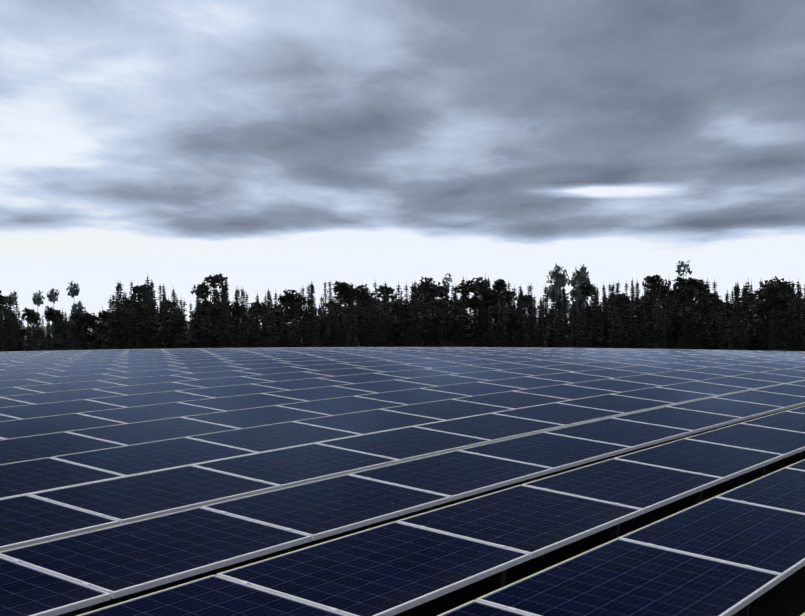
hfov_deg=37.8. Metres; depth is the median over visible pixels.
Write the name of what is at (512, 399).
pv module
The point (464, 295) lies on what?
spruce tree
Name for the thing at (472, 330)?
spruce tree
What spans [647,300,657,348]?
spruce tree
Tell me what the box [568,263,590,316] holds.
pale pine tree
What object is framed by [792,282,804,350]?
spruce tree
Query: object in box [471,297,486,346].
spruce tree
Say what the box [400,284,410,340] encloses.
spruce tree
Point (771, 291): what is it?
pine tree
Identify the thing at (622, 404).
pv module
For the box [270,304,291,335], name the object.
pine tree
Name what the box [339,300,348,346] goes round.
spruce tree
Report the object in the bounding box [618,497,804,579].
pv module
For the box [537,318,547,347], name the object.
spruce tree
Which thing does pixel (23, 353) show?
pv module
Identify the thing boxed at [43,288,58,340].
pale pine tree
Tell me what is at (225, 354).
pv module
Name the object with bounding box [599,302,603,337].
spruce tree
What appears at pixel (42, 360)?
pv module
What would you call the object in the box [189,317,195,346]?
spruce tree
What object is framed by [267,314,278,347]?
spruce tree
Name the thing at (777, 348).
spruce tree
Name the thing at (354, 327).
spruce tree
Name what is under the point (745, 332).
spruce tree
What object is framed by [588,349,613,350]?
pv module
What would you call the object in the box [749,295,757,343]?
spruce tree
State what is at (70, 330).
spruce tree
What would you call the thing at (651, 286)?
spruce tree
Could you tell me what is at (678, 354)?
pv module
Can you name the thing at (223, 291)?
spruce tree
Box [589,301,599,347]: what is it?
spruce tree
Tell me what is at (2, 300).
pine tree
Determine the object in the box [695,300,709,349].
spruce tree
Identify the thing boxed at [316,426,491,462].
pv module
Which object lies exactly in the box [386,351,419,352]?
pv module
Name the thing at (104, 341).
spruce tree
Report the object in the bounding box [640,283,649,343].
spruce tree
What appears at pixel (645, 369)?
pv module
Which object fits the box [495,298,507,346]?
spruce tree
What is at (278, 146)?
sky
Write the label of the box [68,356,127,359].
pv module
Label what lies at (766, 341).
spruce tree
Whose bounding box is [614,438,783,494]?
pv module
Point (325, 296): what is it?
spruce tree
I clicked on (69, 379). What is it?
pv module
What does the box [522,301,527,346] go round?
spruce tree
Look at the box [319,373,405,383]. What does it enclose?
pv module
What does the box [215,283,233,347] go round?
spruce tree
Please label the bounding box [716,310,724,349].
spruce tree
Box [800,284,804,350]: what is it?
spruce tree
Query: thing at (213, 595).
pv module
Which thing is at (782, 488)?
pv module
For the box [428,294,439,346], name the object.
spruce tree
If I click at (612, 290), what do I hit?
spruce tree
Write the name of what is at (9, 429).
pv module
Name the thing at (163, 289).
spruce tree
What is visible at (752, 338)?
pine tree
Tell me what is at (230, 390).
pv module
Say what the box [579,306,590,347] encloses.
spruce tree
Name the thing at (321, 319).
spruce tree
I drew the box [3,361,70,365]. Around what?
pv module
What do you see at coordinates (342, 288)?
pine tree
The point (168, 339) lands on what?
spruce tree
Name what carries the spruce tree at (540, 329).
on the terrain ground
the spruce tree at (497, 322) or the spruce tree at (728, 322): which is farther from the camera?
the spruce tree at (728, 322)
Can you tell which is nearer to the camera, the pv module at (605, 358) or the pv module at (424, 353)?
the pv module at (605, 358)
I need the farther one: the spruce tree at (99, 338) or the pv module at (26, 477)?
the spruce tree at (99, 338)
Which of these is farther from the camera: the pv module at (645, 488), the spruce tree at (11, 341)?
the spruce tree at (11, 341)
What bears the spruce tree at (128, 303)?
on the terrain ground
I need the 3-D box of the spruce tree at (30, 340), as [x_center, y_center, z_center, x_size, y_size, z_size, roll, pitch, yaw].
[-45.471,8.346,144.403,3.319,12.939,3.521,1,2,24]
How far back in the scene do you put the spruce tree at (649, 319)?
158.37 m
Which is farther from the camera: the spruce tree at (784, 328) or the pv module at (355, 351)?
the spruce tree at (784, 328)
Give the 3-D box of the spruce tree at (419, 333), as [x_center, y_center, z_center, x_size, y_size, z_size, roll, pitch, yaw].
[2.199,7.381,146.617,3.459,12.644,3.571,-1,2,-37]
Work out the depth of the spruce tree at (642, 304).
170.81 m
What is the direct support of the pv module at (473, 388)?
on the terrain ground
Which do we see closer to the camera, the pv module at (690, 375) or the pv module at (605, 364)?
the pv module at (690, 375)
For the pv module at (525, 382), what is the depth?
19.40 m
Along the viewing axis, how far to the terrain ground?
8.57 m
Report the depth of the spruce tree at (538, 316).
175.30 m
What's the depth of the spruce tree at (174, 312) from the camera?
152.47 m
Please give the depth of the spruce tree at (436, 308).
150.70 m
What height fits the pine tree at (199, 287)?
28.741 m
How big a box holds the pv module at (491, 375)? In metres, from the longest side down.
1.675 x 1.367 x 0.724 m
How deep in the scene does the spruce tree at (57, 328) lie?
151.97 m
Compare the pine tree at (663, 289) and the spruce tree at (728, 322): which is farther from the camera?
the pine tree at (663, 289)
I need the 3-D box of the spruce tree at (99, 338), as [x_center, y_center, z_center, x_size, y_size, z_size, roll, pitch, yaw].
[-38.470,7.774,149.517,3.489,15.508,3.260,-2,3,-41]
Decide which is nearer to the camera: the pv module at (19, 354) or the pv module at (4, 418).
the pv module at (4, 418)
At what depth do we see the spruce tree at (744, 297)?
168.79 m
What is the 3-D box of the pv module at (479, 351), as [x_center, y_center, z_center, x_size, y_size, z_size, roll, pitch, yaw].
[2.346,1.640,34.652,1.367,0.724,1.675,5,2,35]
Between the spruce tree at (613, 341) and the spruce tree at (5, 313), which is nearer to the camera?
the spruce tree at (613, 341)
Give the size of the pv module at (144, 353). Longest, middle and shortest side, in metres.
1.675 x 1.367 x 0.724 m
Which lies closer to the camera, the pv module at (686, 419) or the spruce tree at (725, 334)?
the pv module at (686, 419)
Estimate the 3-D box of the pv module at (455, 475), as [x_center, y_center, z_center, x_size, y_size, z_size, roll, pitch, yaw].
[0.265,1.694,9.926,1.367,0.724,1.675,6,5,34]
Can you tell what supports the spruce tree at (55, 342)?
on the terrain ground
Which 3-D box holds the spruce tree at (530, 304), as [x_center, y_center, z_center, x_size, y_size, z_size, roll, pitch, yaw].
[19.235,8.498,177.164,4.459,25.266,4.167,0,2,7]
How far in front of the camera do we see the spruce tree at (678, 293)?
172.50 m
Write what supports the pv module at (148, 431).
on the terrain ground
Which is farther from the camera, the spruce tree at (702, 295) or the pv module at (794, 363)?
the spruce tree at (702, 295)
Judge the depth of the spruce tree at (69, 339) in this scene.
140.60 m
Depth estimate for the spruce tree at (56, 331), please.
156.11 m
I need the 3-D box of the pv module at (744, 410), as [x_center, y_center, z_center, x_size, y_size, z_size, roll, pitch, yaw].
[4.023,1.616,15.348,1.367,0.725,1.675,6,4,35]
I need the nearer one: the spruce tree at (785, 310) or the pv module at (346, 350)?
the pv module at (346, 350)
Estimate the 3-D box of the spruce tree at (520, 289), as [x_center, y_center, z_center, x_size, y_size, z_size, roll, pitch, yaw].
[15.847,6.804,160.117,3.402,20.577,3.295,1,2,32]
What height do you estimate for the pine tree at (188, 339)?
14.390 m
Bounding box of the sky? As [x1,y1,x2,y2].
[0,0,804,326]
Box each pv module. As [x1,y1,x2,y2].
[0,353,40,355]
[0,354,39,356]
[0,356,31,358]
[0,358,26,360]
[0,361,21,363]
[0,364,68,369]
[0,368,60,374]
[0,373,56,380]
[0,379,49,387]
[0,387,46,396]
[0,389,122,403]
[0,398,34,406]
[0,399,125,418]
[0,413,125,438]
[0,415,20,420]
[0,432,125,463]
[0,457,124,498]
[0,495,119,551]
[0,507,311,598]
[0,556,110,615]
[1,352,48,353]
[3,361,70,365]
[11,358,74,362]
[15,381,128,392]
[20,356,77,359]
[27,374,122,383]
[28,354,80,356]
[28,465,279,524]
[33,353,83,354]
[39,369,123,376]
[41,352,87,353]
[47,351,89,352]
[48,364,122,370]
[50,437,257,476]
[56,361,123,366]
[63,358,123,362]
[65,417,238,444]
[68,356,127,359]
[76,354,124,356]
[76,575,347,615]
[77,353,126,354]
[77,402,222,423]
[84,352,122,353]
[85,391,213,406]
[88,351,121,352]
[93,382,207,394]
[97,375,197,385]
[105,369,189,377]
[107,365,183,371]
[109,361,180,366]
[115,358,179,362]
[116,356,174,359]
[120,354,173,356]
[121,353,169,354]
[122,350,161,351]
[123,351,162,353]
[162,349,197,350]
[162,351,204,353]
[163,350,202,351]
[165,356,222,359]
[166,352,213,354]
[167,354,219,357]
[167,359,229,363]
[168,366,246,372]
[170,362,240,367]
[172,370,260,379]
[174,376,273,386]
[176,384,288,397]
[178,393,304,410]
[182,405,331,428]
[186,421,361,452]
[192,443,398,488]
[201,474,450,540]
[203,349,237,350]
[205,350,245,351]
[206,351,250,353]
[212,353,257,355]
[215,354,265,357]
[216,521,530,615]
[220,356,278,360]
[226,359,288,364]
[229,362,301,368]
[234,367,315,374]
[242,372,330,380]
[244,349,277,350]
[248,350,286,351]
[251,351,299,353]
[252,378,353,389]
[258,353,306,355]
[262,386,374,400]
[264,355,320,358]
[271,348,305,348]
[273,357,330,361]
[275,396,405,414]
[280,360,347,365]
[285,349,317,350]
[290,363,363,369]
[291,350,330,352]
[292,409,445,434]
[302,368,382,375]
[303,351,342,353]
[307,353,356,356]
[308,348,343,348]
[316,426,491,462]
[318,349,348,349]
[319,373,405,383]
[320,355,368,358]
[327,349,362,350]
[331,357,385,362]
[334,350,377,352]
[334,380,434,392]
[342,361,407,366]
[348,348,381,348]
[348,352,391,354]
[348,450,552,500]
[355,388,468,404]
[356,364,427,371]
[359,349,395,349]
[360,353,409,356]
[369,350,408,351]
[370,356,424,359]
[376,369,458,377]
[381,399,511,419]
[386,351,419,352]
[386,358,444,363]
[393,348,421,349]
[394,352,439,354]
[395,375,487,385]
[396,485,642,559]
[400,349,434,350]
[405,361,469,367]
[410,354,457,357]
[413,413,564,442]
[418,350,449,351]
[422,382,523,395]
[428,356,481,360]
[428,365,502,372]
[431,351,471,353]
[435,348,457,349]
[437,600,530,615]
[446,359,508,364]
[448,370,532,379]
[449,353,492,355]
[450,349,477,350]
[454,391,570,408]
[458,348,487,348]
[458,432,631,474]
[463,350,499,352]
[465,355,511,358]
[469,363,539,369]
[475,349,505,349]
[475,538,781,615]
[479,376,569,388]
[481,352,522,354]
[487,357,538,361]
[491,350,523,351]
[493,402,624,426]
[496,367,572,375]
[499,353,546,356]
[509,351,547,352]
[509,360,571,365]
[514,384,617,399]
[517,349,545,350]
[521,458,722,522]
[522,355,569,359]
[526,372,610,382]
[529,352,569,355]
[540,364,605,371]
[541,350,572,351]
[544,418,692,454]
[547,358,603,363]
[551,354,600,357]
[555,394,674,414]
[558,351,592,353]
[564,350,591,351]
[566,379,659,391]
[572,368,647,377]
[577,361,638,367]
[580,356,632,360]
[583,351,618,352]
[583,353,622,356]
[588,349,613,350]
[607,355,654,358]
[608,359,664,364]
[608,365,678,373]
[609,374,697,385]
[611,387,716,404]
[611,406,742,439]
[613,350,639,351]
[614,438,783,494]
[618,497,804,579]
[631,350,655,351]
[634,351,666,353]
[638,354,680,357]
[639,358,689,362]
[643,363,705,369]
[651,370,725,379]
[653,351,687,352]
[657,381,753,395]
[663,353,699,355]
[664,356,712,360]
[667,397,784,426]
[674,361,732,366]
[684,367,755,375]
[684,423,804,473]
[685,352,720,354]
[693,355,734,358]
[698,376,784,388]
[699,359,756,364]
[700,350,721,351]
[703,352,736,353]
[712,350,734,351]
[714,390,804,416]
[715,467,804,513]
[716,364,779,371]
[717,354,754,357]
[727,357,776,362]
[728,351,748,353]
[731,372,804,383]
[737,353,771,356]
[739,351,767,352]
[741,362,801,368]
[741,411,804,456]
[748,356,793,360]
[753,353,784,355]
[754,384,804,407]
[761,369,804,377]
[767,360,804,366]
[770,355,804,358]
[777,352,799,354]
[785,459,804,470]
[786,406,804,413]
[787,380,804,385]
[788,359,804,361]
[788,367,804,370]
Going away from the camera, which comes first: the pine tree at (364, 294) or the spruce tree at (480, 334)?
the spruce tree at (480, 334)
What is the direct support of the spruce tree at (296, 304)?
on the terrain ground
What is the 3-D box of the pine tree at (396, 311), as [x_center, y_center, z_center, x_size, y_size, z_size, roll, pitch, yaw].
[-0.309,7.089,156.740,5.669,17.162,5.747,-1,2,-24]
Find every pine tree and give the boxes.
[0,290,8,313]
[2,329,29,350]
[8,291,24,336]
[21,307,38,345]
[30,289,46,334]
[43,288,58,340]
[43,308,64,350]
[54,312,92,349]
[66,280,84,341]
[70,312,111,349]
[101,310,111,321]
[103,296,144,330]
[133,284,169,344]
[158,317,196,348]
[164,300,180,310]
[176,332,195,347]
[186,283,213,334]
[189,273,232,323]
[192,308,216,347]
[194,305,230,346]
[224,303,252,347]
[247,299,265,335]
[262,320,290,347]
[268,289,316,343]
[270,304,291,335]
[319,281,360,341]
[334,284,374,338]
[368,298,399,346]
[374,285,398,335]
[386,297,415,346]
[394,308,429,346]
[413,299,471,346]
[414,277,449,340]
[440,300,464,315]
[442,273,451,298]
[453,277,500,345]
[484,290,527,346]
[492,278,510,339]
[516,294,549,346]
[546,262,572,329]
[566,282,597,347]
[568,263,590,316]
[615,294,631,337]
[629,274,676,345]
[644,279,671,314]
[658,277,716,348]
[660,306,696,346]
[664,288,685,301]
[672,276,695,316]
[676,260,691,305]
[679,287,712,348]
[707,292,720,324]
[731,303,762,350]
[739,292,757,305]
[748,282,799,350]
[758,276,787,341]
[771,281,804,327]
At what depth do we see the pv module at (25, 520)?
7.86 m
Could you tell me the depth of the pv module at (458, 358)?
28.24 m
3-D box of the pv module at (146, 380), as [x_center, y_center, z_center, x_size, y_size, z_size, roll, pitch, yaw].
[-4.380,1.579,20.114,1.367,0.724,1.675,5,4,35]
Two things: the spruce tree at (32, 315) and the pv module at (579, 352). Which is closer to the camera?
the pv module at (579, 352)
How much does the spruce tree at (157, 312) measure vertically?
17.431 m
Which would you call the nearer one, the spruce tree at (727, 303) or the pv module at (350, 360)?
the pv module at (350, 360)
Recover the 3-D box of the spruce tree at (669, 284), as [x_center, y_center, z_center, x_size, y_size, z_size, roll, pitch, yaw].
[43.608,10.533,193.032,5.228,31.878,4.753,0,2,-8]
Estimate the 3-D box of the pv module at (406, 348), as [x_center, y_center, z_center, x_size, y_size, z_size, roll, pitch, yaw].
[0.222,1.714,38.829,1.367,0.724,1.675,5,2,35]
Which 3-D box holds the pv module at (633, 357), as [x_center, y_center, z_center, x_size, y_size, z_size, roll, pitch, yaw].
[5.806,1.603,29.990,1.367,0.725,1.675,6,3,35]
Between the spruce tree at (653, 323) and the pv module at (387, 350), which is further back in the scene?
the spruce tree at (653, 323)
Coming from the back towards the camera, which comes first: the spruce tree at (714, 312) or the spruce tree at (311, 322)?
the spruce tree at (714, 312)
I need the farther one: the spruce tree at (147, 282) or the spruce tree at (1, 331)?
the spruce tree at (147, 282)
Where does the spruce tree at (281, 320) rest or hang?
on the terrain ground
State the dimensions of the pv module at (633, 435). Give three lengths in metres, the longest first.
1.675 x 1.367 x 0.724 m
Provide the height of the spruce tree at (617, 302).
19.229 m
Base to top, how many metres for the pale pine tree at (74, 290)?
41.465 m
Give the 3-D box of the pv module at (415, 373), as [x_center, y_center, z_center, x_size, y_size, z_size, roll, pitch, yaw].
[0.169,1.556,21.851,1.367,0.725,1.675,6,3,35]
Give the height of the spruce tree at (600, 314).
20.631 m
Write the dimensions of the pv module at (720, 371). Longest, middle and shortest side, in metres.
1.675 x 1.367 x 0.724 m
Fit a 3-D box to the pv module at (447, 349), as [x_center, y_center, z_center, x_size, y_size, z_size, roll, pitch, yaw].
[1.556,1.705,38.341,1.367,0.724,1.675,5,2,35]
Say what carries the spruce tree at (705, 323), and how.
on the terrain ground
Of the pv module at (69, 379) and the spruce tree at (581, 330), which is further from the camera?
the spruce tree at (581, 330)
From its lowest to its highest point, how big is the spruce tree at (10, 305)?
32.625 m
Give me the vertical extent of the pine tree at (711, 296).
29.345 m
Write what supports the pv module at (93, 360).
on the terrain ground
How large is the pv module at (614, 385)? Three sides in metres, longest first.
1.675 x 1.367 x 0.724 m
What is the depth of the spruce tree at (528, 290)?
171.66 m
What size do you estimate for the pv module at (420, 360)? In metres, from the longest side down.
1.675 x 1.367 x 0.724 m
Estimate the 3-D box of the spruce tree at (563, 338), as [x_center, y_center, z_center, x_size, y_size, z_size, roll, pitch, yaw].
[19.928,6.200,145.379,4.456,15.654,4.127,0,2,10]
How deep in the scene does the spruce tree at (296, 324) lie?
156.00 m
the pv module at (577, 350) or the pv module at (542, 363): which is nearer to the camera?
the pv module at (542, 363)
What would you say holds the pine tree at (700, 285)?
on the terrain ground
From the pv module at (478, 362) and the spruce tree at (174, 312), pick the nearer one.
the pv module at (478, 362)
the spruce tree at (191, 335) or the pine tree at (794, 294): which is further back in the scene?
the pine tree at (794, 294)
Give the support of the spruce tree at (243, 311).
on the terrain ground
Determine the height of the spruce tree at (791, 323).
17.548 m
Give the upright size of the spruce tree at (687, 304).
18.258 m
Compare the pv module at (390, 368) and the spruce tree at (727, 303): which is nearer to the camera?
the pv module at (390, 368)
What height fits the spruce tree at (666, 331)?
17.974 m
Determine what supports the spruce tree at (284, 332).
on the terrain ground
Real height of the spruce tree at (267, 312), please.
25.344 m
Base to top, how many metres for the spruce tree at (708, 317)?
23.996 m
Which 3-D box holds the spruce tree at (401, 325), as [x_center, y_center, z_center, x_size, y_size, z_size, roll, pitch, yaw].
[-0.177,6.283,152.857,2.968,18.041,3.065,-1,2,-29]
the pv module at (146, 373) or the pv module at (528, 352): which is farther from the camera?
the pv module at (528, 352)
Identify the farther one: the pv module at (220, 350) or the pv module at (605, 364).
the pv module at (220, 350)
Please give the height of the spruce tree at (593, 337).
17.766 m
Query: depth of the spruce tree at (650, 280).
166.26 m
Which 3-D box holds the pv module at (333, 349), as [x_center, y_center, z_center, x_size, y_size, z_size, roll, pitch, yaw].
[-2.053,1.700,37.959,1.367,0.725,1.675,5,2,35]
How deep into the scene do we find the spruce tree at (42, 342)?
142.10 m
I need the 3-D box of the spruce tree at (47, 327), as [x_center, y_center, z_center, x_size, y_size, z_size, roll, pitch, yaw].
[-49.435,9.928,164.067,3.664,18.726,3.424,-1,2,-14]
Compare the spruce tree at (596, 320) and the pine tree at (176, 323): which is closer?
the pine tree at (176, 323)
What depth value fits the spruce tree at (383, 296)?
155.70 m
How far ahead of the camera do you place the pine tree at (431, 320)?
147.14 m
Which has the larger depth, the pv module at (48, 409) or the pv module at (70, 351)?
the pv module at (70, 351)
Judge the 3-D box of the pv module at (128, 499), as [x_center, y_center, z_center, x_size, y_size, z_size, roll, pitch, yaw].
[-2.010,1.716,9.058,1.367,0.724,1.675,6,5,34]
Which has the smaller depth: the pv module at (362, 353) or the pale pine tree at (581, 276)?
the pv module at (362, 353)
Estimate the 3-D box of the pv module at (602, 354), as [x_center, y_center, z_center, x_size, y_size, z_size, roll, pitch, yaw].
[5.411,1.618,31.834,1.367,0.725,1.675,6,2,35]
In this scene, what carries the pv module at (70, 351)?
on the terrain ground
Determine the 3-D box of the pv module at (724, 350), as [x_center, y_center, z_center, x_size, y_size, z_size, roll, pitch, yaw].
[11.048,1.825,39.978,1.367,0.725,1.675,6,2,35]
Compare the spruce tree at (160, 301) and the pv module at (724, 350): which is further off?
the spruce tree at (160, 301)
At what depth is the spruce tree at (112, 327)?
141.90 m
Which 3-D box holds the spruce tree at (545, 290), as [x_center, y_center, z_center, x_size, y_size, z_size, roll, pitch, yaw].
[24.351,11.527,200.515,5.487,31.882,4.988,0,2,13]
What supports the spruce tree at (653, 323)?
on the terrain ground
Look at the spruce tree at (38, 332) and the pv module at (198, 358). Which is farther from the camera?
the spruce tree at (38, 332)
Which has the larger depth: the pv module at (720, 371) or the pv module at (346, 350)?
the pv module at (346, 350)
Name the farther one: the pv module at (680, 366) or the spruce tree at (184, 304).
the spruce tree at (184, 304)
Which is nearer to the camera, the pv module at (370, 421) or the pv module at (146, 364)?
the pv module at (370, 421)
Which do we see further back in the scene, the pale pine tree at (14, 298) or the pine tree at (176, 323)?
the pale pine tree at (14, 298)
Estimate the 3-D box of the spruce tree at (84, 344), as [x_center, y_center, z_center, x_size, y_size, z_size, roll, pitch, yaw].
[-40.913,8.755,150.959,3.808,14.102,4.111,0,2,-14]
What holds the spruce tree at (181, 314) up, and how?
on the terrain ground
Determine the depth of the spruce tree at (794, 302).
148.45 m
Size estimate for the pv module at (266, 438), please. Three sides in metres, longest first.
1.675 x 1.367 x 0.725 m
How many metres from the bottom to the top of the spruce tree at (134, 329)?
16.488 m
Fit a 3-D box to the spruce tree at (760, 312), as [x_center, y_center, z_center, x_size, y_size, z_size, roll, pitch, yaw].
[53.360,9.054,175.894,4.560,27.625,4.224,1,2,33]
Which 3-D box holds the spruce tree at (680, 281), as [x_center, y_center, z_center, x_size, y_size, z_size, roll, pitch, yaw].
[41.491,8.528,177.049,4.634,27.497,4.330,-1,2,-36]
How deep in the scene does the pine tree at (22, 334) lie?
151.90 m
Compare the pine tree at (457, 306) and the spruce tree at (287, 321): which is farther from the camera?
the pine tree at (457, 306)
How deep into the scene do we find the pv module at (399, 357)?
28.70 m
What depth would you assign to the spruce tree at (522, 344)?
147.56 m
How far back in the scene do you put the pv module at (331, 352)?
32.89 m
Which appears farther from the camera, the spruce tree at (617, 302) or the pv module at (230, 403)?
the spruce tree at (617, 302)
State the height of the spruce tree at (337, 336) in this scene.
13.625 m
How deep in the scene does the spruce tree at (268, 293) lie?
191.94 m
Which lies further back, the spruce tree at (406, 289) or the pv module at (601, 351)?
the spruce tree at (406, 289)
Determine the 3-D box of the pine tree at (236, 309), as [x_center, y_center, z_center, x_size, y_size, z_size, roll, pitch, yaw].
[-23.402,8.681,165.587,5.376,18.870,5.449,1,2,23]
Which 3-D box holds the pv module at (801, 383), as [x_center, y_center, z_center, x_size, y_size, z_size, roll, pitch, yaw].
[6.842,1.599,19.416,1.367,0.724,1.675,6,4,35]
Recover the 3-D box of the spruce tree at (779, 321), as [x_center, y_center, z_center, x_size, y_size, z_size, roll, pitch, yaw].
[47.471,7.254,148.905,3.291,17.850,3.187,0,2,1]
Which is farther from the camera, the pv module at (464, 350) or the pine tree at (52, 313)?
the pine tree at (52, 313)
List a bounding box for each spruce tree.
[0,303,4,350]
[0,310,3,351]
[1,295,13,348]
[2,339,6,351]
[3,299,16,350]
[5,320,16,350]
[7,292,13,319]
[7,327,16,350]
[14,297,20,345]
[15,311,22,350]
[23,317,34,350]
[25,328,34,350]
[30,309,35,344]
[34,329,40,350]
[38,330,47,350]
[40,319,46,348]
[44,313,51,350]
[45,333,51,350]
[51,315,60,347]
[52,314,62,350]
[53,331,59,349]
[58,315,63,347]
[59,311,68,349]
[66,314,75,349]
[66,323,75,349]
[73,333,78,349]
[74,311,80,349]
[79,325,88,349]
[94,312,103,349]
[95,327,101,349]
[101,319,109,348]
[101,334,106,349]
[104,300,119,349]
[107,295,120,349]
[109,283,122,348]
[115,283,121,336]
[115,299,131,347]
[118,293,132,348]
[126,279,137,348]
[126,298,130,347]
[128,298,138,348]
[128,299,139,347]
[132,289,139,342]
[136,316,142,347]
[137,287,150,348]
[141,284,149,346]
[141,285,155,348]
[142,273,151,339]
[144,281,161,348]
[154,303,163,344]
[156,286,165,347]
[158,299,163,341]
[158,322,164,348]
[161,283,165,302]
[161,299,169,348]
[164,296,170,343]
[164,309,172,348]
[167,290,178,347]
[168,296,178,348]
[176,310,187,347]
[177,307,180,345]
[179,300,183,331]
[180,302,189,333]
[188,325,194,347]
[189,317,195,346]
[193,289,203,347]
[199,283,210,337]
[200,306,212,347]
[200,323,207,346]
[205,286,209,325]
[209,280,218,333]
[210,307,214,331]
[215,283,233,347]
[215,293,231,347]
[216,286,229,346]
[221,281,232,342]
[227,308,235,345]
[233,295,238,345]
[234,316,240,346]
[237,288,252,347]
[238,319,247,347]
[245,292,250,332]
[245,310,254,347]
[247,307,255,347]
[249,302,263,347]
[252,306,261,346]
[259,302,271,347]
[263,306,270,339]
[265,288,271,327]
[266,294,270,337]
[266,298,275,347]
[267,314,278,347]
[277,309,285,346]
[279,303,294,346]
[280,316,288,346]
[290,292,302,346]
[292,306,300,346]
[294,319,303,346]
[300,288,305,335]
[301,297,309,345]
[301,316,307,346]
[302,283,313,346]
[304,283,317,346]
[305,284,316,345]
[313,318,321,346]
[317,296,327,346]
[320,282,327,340]
[322,312,329,346]
[324,282,337,346]
[324,297,338,346]
[325,299,332,346]
[326,301,339,344]
[331,315,341,346]
[335,299,347,346]
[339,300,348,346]
[342,309,349,346]
[342,315,350,346]
[345,299,358,346]
[349,306,357,346]
[354,302,361,346]
[355,291,363,346]
[358,299,368,346]
[365,299,376,346]
[366,301,373,346]
[367,298,375,346]
[369,293,381,346]
[373,294,378,340]
[377,300,387,346]
[378,292,390,346]
[383,282,389,336]
[383,302,396,346]
[386,294,397,346]
[396,282,400,337]
[396,291,406,346]
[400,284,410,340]
[406,300,417,346]
[407,282,420,346]
[415,319,424,346]
[417,279,426,344]
[418,288,429,346]
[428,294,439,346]
[431,287,441,346]
[437,308,447,344]
[440,284,449,343]
[443,297,451,344]
[448,286,454,336]
[448,290,460,346]
[449,303,457,343]
[456,281,472,346]
[458,298,469,346]
[469,294,482,345]
[469,309,477,346]
[471,296,488,345]
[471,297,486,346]
[482,307,494,345]
[485,314,494,346]
[492,297,500,346]
[495,282,508,346]
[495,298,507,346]
[503,304,507,345]
[504,301,512,346]
[506,284,515,345]
[507,300,515,346]
[511,288,517,345]
[514,299,528,346]
[515,287,524,346]
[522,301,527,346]
[523,298,536,346]
[525,286,533,341]
[526,286,533,339]
[526,305,530,343]
[528,294,537,346]
[532,296,546,347]
[535,294,549,347]
[536,302,539,336]
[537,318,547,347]
[543,283,549,339]
[545,294,549,338]
[546,306,556,347]
[547,287,555,345]
[548,304,558,346]
[550,297,563,347]
[552,301,560,346]
[555,298,573,347]
[561,290,568,342]
[566,307,576,347]
[567,288,577,346]
[569,310,580,347]
[577,326,583,347]
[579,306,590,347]
[583,286,604,347]
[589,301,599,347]
[591,293,601,346]
[597,307,602,345]
[597,309,610,347]
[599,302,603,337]
[600,296,612,347]
[601,285,605,333]
[601,294,615,347]
[603,284,615,347]
[606,309,620,347]
[608,286,616,332]
[611,282,616,321]
[611,288,625,347]
[612,310,622,347]
[618,303,626,347]
[619,318,626,347]
[621,295,631,347]
[624,280,628,346]
[624,296,642,348]
[625,277,638,347]
[627,305,636,347]
[633,282,641,347]
[634,281,641,345]
[637,311,649,348]
[638,293,646,346]
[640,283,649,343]
[644,277,652,339]
[644,302,653,348]
[645,283,661,346]
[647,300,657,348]
[651,303,660,348]
[651,310,658,348]
[653,291,666,348]
[655,284,663,345]
[661,287,673,348]
[661,295,673,342]
[661,300,672,348]
[667,280,671,299]
[669,284,680,348]
[675,284,681,348]
[676,304,690,348]
[677,275,684,306]
[684,298,696,348]
[684,299,695,348]
[695,292,710,349]
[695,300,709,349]
[699,291,707,347]
[706,278,711,344]
[706,293,712,347]
[706,309,718,349]
[707,279,719,349]
[712,304,724,348]
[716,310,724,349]
[718,301,725,337]
[718,313,727,349]
[721,321,728,349]
[723,303,729,348]
[724,292,730,344]
[726,319,730,349]
[727,302,733,349]
[729,286,739,349]
[729,290,733,320]
[729,302,739,349]
[730,284,737,348]
[730,286,746,349]
[740,288,747,336]
[740,321,751,349]
[746,282,751,305]
[747,296,756,344]
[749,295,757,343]
[755,280,765,343]
[755,281,766,350]
[756,299,765,350]
[758,300,774,350]
[765,307,774,350]
[771,305,782,350]
[773,313,784,350]
[781,281,796,350]
[781,285,790,344]
[781,303,788,350]
[783,288,797,350]
[785,284,796,350]
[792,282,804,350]
[792,299,804,350]
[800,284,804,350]
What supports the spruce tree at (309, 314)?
on the terrain ground
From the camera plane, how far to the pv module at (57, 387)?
18.68 m
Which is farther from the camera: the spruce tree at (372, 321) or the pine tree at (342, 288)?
the pine tree at (342, 288)
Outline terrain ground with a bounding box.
[24,325,804,615]
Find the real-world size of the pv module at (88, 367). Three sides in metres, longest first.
1.675 x 1.367 x 0.724 m
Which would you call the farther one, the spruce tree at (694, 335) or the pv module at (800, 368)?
the spruce tree at (694, 335)
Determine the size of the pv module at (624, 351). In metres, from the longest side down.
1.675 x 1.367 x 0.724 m
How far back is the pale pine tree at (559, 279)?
227.37 m
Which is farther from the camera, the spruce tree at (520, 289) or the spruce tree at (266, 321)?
the spruce tree at (266, 321)
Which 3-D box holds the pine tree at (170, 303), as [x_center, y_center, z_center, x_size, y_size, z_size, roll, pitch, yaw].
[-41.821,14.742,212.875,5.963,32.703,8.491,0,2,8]
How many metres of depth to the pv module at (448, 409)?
14.80 m
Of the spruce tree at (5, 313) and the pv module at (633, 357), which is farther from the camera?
the spruce tree at (5, 313)
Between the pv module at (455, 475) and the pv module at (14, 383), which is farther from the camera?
the pv module at (14, 383)
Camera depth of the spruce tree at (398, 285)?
216.03 m
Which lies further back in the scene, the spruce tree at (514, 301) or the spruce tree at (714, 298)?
the spruce tree at (514, 301)
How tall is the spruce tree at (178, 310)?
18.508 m
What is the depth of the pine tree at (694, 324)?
142.59 m
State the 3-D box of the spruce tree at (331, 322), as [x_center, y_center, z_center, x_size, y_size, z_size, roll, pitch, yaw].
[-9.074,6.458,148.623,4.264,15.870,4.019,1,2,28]
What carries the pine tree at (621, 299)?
on the terrain ground
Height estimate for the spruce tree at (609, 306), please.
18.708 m
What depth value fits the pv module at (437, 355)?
30.09 m
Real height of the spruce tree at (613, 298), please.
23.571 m
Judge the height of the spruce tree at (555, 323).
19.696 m
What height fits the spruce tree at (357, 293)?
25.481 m

